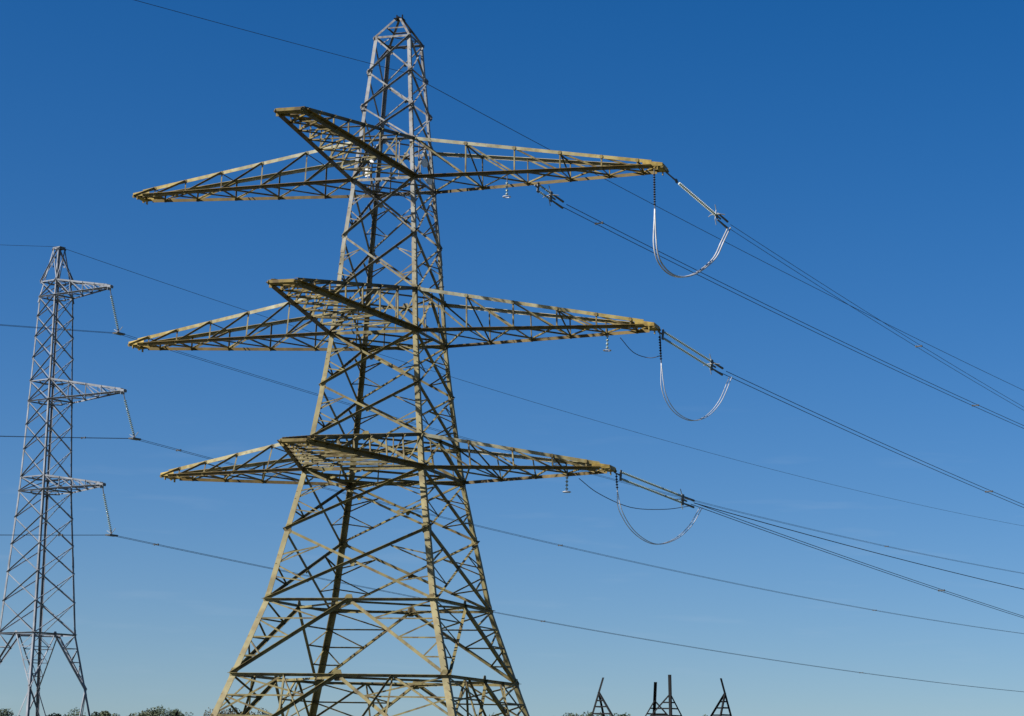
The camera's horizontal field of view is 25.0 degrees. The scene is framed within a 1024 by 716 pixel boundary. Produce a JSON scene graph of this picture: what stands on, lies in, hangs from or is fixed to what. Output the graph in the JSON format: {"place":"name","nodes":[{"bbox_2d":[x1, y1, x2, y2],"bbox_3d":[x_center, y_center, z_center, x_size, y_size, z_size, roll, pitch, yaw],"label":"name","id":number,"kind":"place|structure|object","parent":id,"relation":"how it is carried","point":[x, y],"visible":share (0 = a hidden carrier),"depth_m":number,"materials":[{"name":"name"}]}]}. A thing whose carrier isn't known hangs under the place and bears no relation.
{"place":"outdoors","nodes":[
{"label":"outdoors","id":0,"kind":"place"},
{"bbox_2d":[0,0,1023,715],"label":"sky","id":1,"kind":"structure","parent":0,"point":[875,148],"materials":[{"name":"blue"}]},
{"bbox_2d":[615,470,694,509],"bbox_3d":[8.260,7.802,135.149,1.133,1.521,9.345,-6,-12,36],"label":"insulator string","id":2,"kind":"object","parent":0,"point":[683,497],"visible":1,"depth_m":135.22,"materials":[{"name":"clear glass"}]},
{"bbox_2d":[579,478,688,509],"bbox_3d":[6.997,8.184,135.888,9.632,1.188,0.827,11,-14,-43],"label":"slack cable","id":3,"kind":"object","parent":2,"relation":"hanging from","point":[628,506],"visible":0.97,"depth_m":136.26,"materials":[{"name":"black metal"}]},
{"bbox_2d":[691,504,1022,617],"bbox_3d":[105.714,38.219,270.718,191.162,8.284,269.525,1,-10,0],"label":"conductor line","id":4,"kind":"object","parent":2,"relation":"attached to","point":[941,590],"visible":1,"depth_m":155.54,"materials":[{"name":"black metal"}]},
{"bbox_2d":[694,503,1021,588],"bbox_3d":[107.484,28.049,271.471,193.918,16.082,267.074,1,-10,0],"label":"conductor line","id":5,"kind":"object","parent":2,"relation":"attached to","point":[852,546],"visible":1,"depth_m":154.88,"materials":[{"name":"black metal"}]},
{"label":"ground","id":6,"kind":"structure","parent":0,"visible":0},
{"bbox_2d":[0,708,19,715],"bbox_3d":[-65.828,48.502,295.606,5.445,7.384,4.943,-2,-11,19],"label":"broadleaf tree","id":7,"kind":"object","parent":6,"relation":"on","point":[6,712],"visible":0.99,"depth_m":296.56,"materials":[{"name":"green plant"}]},
{"bbox_2d":[46,713,70,715],"bbox_3d":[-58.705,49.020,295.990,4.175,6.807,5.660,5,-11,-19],"label":"broadleaf tree","id":8,"kind":"object","parent":6,"relation":"on","point":[55,714],"visible":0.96,"depth_m":294.64,"materials":[{"name":"green plant"}]},
{"bbox_2d":[0,246,126,715],"bbox_3d":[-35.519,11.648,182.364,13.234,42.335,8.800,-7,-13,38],"label":"suspension tower","id":9,"kind":"structure","parent":6,"relation":"on","point":[57,280],"depth_m":183.69,"materials":[{"name":"metal"}]},
{"bbox_2d":[102,488,117,536],"bbox_3d":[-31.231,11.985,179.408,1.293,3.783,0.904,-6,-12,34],"label":"insulator string","id":10,"kind":"object","parent":9,"relation":"hanging from","point":[109,524],"visible":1,"depth_m":179.20,"materials":[{"name":"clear glass"}]},
{"bbox_2d":[120,536,1022,691],"bbox_3d":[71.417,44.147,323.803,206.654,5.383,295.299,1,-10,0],"label":"conductor line","id":11,"kind":"object","parent":10,"relation":"hanging from","point":[154,544],"visible":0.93,"depth_m":228.24,"materials":[{"name":"black metal"}]},
{"bbox_2d":[110,290,124,335],"bbox_3d":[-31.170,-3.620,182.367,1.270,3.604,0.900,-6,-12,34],"label":"insulator string","id":12,"kind":"object","parent":9,"relation":"hanging from","point":[116,321],"visible":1,"depth_m":182.13,"materials":[{"name":"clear glass"}]},
{"bbox_2d":[0,324,114,332],"bbox_3d":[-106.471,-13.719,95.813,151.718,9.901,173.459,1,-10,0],"label":"conductor line","id":13,"kind":"object","parent":12,"relation":"hanging from","point":[56,328],"visible":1,"depth_m":177.56,"materials":[{"name":"black metal"}]},
{"bbox_2d":[122,334,1022,573],"bbox_3d":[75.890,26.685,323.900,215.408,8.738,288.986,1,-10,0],"label":"conductor line","id":14,"kind":"object","parent":12,"relation":"hanging from","point":[564,465],"visible":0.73,"depth_m":234.80,"materials":[{"name":"black metal"}]},
{"bbox_2d":[123,394,140,439],"bbox_3d":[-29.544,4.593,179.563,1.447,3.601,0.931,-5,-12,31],"label":"insulator string","id":15,"kind":"object","parent":9,"relation":"hanging from","point":[133,434],"visible":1,"depth_m":179.27,"materials":[{"name":"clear glass"}]},
{"bbox_2d":[0,436,127,438],"bbox_3d":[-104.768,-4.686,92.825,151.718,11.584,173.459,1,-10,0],"label":"conductor line","id":16,"kind":"object","parent":15,"relation":"hanging from","point":[63,437],"visible":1,"depth_m":174.08,"materials":[{"name":"black metal"}]},
{"bbox_2d":[139,439,1023,633],"bbox_3d":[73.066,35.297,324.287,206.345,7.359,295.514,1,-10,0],"label":"conductor line","id":17,"kind":"object","parent":15,"relation":"hanging from","point":[180,450],"visible":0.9,"depth_m":230.92,"materials":[{"name":"black metal"}]},
{"bbox_2d":[66,249,1021,525],"bbox_3d":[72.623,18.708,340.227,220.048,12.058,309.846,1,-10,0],"label":"earth wire","id":18,"kind":"object","parent":9,"relation":"attached to","point":[538,403],"visible":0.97,"depth_m":240.63,"materials":[{"name":"black metal"}]},
{"bbox_2d":[67,707,85,715],"bbox_3d":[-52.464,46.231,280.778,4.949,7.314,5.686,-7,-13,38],"label":"broadleaf tree","id":19,"kind":"object","parent":6,"relation":"on","point":[73,711],"visible":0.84,"depth_m":280.35,"materials":[{"name":"green plant"}]},
{"bbox_2d":[99,711,108,715],"bbox_3d":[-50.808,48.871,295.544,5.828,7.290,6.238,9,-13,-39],"label":"broadleaf tree","id":20,"kind":"object","parent":6,"relation":"on","point":[102,713],"visible":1,"depth_m":295.06,"materials":[{"name":"green plant"}]},
{"bbox_2d":[91,711,117,715],"bbox_3d":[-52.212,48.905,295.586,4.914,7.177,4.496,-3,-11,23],"label":"broadleaf tree","id":21,"kind":"object","parent":6,"relation":"on","point":[98,714],"visible":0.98,"depth_m":296.68,"materials":[{"name":"green plant"}]},
{"bbox_2d":[113,707,158,715],"bbox_3d":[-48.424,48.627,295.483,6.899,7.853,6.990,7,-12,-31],"label":"broadleaf tree","id":22,"kind":"object","parent":6,"relation":"on","point":[146,713],"visible":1,"depth_m":297.32,"materials":[{"name":"green plant"}]},
{"bbox_2d":[151,706,181,715],"bbox_3d":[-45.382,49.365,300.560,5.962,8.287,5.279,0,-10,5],"label":"broadleaf tree","id":23,"kind":"object","parent":6,"relation":"on","point":[176,712],"visible":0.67,"depth_m":300.87,"materials":[{"name":"green plant"}]},
{"bbox_2d":[160,707,192,715],"bbox_3d":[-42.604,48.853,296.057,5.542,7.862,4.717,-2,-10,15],"label":"broadleaf tree","id":24,"kind":"object","parent":6,"relation":"on","point":[167,714],"visible":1,"depth_m":296.86,"materials":[{"name":"green plant"}]},
{"bbox_2d":[203,707,236,715],"bbox_3d":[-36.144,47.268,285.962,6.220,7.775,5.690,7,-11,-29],"label":"broadleaf tree","id":25,"kind":"object","parent":6,"relation":"on","point":[218,712],"visible":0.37,"depth_m":285.37,"materials":[{"name":"green plant"}]},
{"bbox_2d":[221,707,268,714],"bbox_3d":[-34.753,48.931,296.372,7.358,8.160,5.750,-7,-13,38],"label":"broadleaf tree","id":26,"kind":"object","parent":6,"relation":"on","point":[229,710],"visible":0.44,"depth_m":297.34,"materials":[{"name":"green plant"}]},
{"bbox_2d":[128,14,668,715],"bbox_3d":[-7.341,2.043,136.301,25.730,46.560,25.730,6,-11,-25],"label":"transmission tower","id":27,"kind":"structure","parent":6,"relation":"on","point":[306,462],"depth_m":135.12,"materials":[{"name":"metal"}]},
{"bbox_2d":[135,0,401,71],"bbox_3d":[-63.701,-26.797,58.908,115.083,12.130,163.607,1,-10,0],"label":"earth wire","id":28,"kind":"object","parent":27,"relation":"attached to","point":[264,35],"visible":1,"depth_m":129.42,"materials":[{"name":"black metal"}]},
{"bbox_2d":[503,176,510,197],"bbox_3d":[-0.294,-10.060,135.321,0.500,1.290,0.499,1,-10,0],"label":"pilot insulator","id":29,"kind":"object","parent":27,"relation":"hanging from","point":[507,183],"visible":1,"depth_m":135.27,"materials":[{"name":"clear glass"}]},
{"bbox_2d":[534,182,563,208],"bbox_3d":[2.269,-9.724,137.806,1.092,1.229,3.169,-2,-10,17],"label":"insulator string","id":30,"kind":"object","parent":27,"relation":"attached to","point":[550,195],"visible":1,"depth_m":137.86,"materials":[{"name":"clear glass"}]},
{"bbox_2d":[563,204,1023,428],"bbox_3d":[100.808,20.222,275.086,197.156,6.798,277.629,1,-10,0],"label":"conductor line","id":31,"kind":"object","parent":30,"relation":"attached to","point":[600,222],"visible":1,"depth_m":159.86,"materials":[{"name":"black metal"}]},
{"bbox_2d":[563,470,570,492],"bbox_3d":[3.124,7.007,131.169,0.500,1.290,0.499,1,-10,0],"label":"pilot insulator","id":32,"kind":"object","parent":27,"relation":"hanging from","point":[566,485],"visible":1,"depth_m":131.09,"materials":[{"name":"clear glass"}]},
{"bbox_2d":[603,329,610,351],"bbox_3d":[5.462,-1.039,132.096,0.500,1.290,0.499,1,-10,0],"label":"pilot insulator","id":33,"kind":"object","parent":27,"relation":"hanging from","point":[607,340],"visible":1,"depth_m":132.04,"materials":[{"name":"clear glass"}]},
{"bbox_2d":[653,169,655,208],"bbox_3d":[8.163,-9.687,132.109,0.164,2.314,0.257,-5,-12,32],"label":"jumper support","id":34,"kind":"object","parent":27,"relation":"hanging from","point":[654,189],"visible":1,"depth_m":132.06,"materials":[{"name":"metal"}]},
{"bbox_2d":[653,209,730,277],"bbox_3d":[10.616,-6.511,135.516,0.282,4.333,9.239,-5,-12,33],"label":"jumper cable","id":35,"kind":"object","parent":34,"relation":"hanging from","point":[693,274],"visible":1,"depth_m":133.34,"materials":[{"name":"metal"}]},
{"bbox_2d":[658,333,661,362],"bbox_3d":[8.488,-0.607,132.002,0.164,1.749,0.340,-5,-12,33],"label":"jumper support","id":36,"kind":"object","parent":27,"relation":"hanging from","point":[660,350],"visible":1,"depth_m":131.96,"materials":[{"name":"metal"}]},
{"bbox_2d":[620,337,659,357],"bbox_3d":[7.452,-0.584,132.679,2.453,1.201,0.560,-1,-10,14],"label":"slack cable","id":37,"kind":"object","parent":36,"relation":"hanging from","point":[637,354],"visible":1,"depth_m":132.83,"materials":[{"name":"grey metal"}]},
{"bbox_2d":[660,363,731,420],"bbox_3d":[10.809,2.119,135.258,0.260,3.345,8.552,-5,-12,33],"label":"jumper cable","id":38,"kind":"object","parent":36,"relation":"hanging from","point":[681,415],"visible":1,"depth_m":134.36,"materials":[{"name":"metal"}]},
{"bbox_2d":[658,329,723,375],"bbox_3d":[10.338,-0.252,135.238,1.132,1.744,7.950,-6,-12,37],"label":"insulator string","id":39,"kind":"object","parent":27,"relation":"attached to","point":[711,363],"visible":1,"depth_m":135.30,"materials":[{"name":"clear glass"}]},
{"bbox_2d":[722,371,1023,507],"bbox_3d":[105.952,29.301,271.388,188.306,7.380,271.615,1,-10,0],"label":"conductor line","id":40,"kind":"object","parent":39,"relation":"attached to","point":[871,438],"visible":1,"depth_m":154.24,"materials":[{"name":"black metal"}]},
{"bbox_2d":[666,171,728,228],"bbox_3d":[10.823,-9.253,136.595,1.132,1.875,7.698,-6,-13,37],"label":"insulator string","id":41,"kind":"object","parent":27,"relation":"attached to","point":[715,214],"visible":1,"depth_m":137.21,"materials":[{"name":"ceramic"}]},
{"bbox_2d":[730,224,1022,409],"bbox_3d":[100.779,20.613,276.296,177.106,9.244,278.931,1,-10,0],"label":"conductor line","id":42,"kind":"object","parent":41,"relation":"attached to","point":[916,346],"visible":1,"depth_m":157.17,"materials":[{"name":"black metal"}]},
{"bbox_2d":[407,73,1021,389],"bbox_3d":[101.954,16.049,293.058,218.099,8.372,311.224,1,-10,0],"label":"earth wire","id":43,"kind":"object","parent":27,"relation":"attached to","point":[707,232],"visible":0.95,"depth_m":169.68,"materials":[{"name":"black metal"}]},
{"bbox_2d":[563,712,591,715],"bbox_3d":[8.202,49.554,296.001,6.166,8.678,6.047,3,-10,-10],"label":"broadleaf tree","id":44,"kind":"object","parent":6,"relation":"on","point":[570,714],"visible":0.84,"depth_m":296.45,"materials":[{"name":"green plant"}]},
{"bbox_2d":[607,713,629,715],"bbox_3d":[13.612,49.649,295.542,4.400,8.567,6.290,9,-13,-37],"label":"broadleaf tree","id":45,"kind":"object","parent":6,"relation":"on","point":[620,714],"visible":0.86,"depth_m":295.87,"materials":[{"name":"green plant"}]},
{"bbox_2d":[591,675,731,715],"bbox_3d":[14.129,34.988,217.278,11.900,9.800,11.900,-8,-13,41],"label":"pylon base","id":46,"kind":"object","parent":6,"relation":"on","point":[670,702],"visible":1,"depth_m":217.43,"materials":[{"name":"metal"}]},
{"bbox_3d":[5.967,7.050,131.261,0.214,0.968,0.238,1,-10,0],"label":"jumper support","id":47,"kind":"object","parent":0,"visible":0},
{"bbox_2d":[617,490,702,544],"bbox_3d":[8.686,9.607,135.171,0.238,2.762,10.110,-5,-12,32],"label":"jumper cable","id":48,"kind":"object","parent":47,"relation":"hanging from","point":[645,539],"visible":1,"depth_m":133.76,"materials":[{"name":"metal"}]}
]}

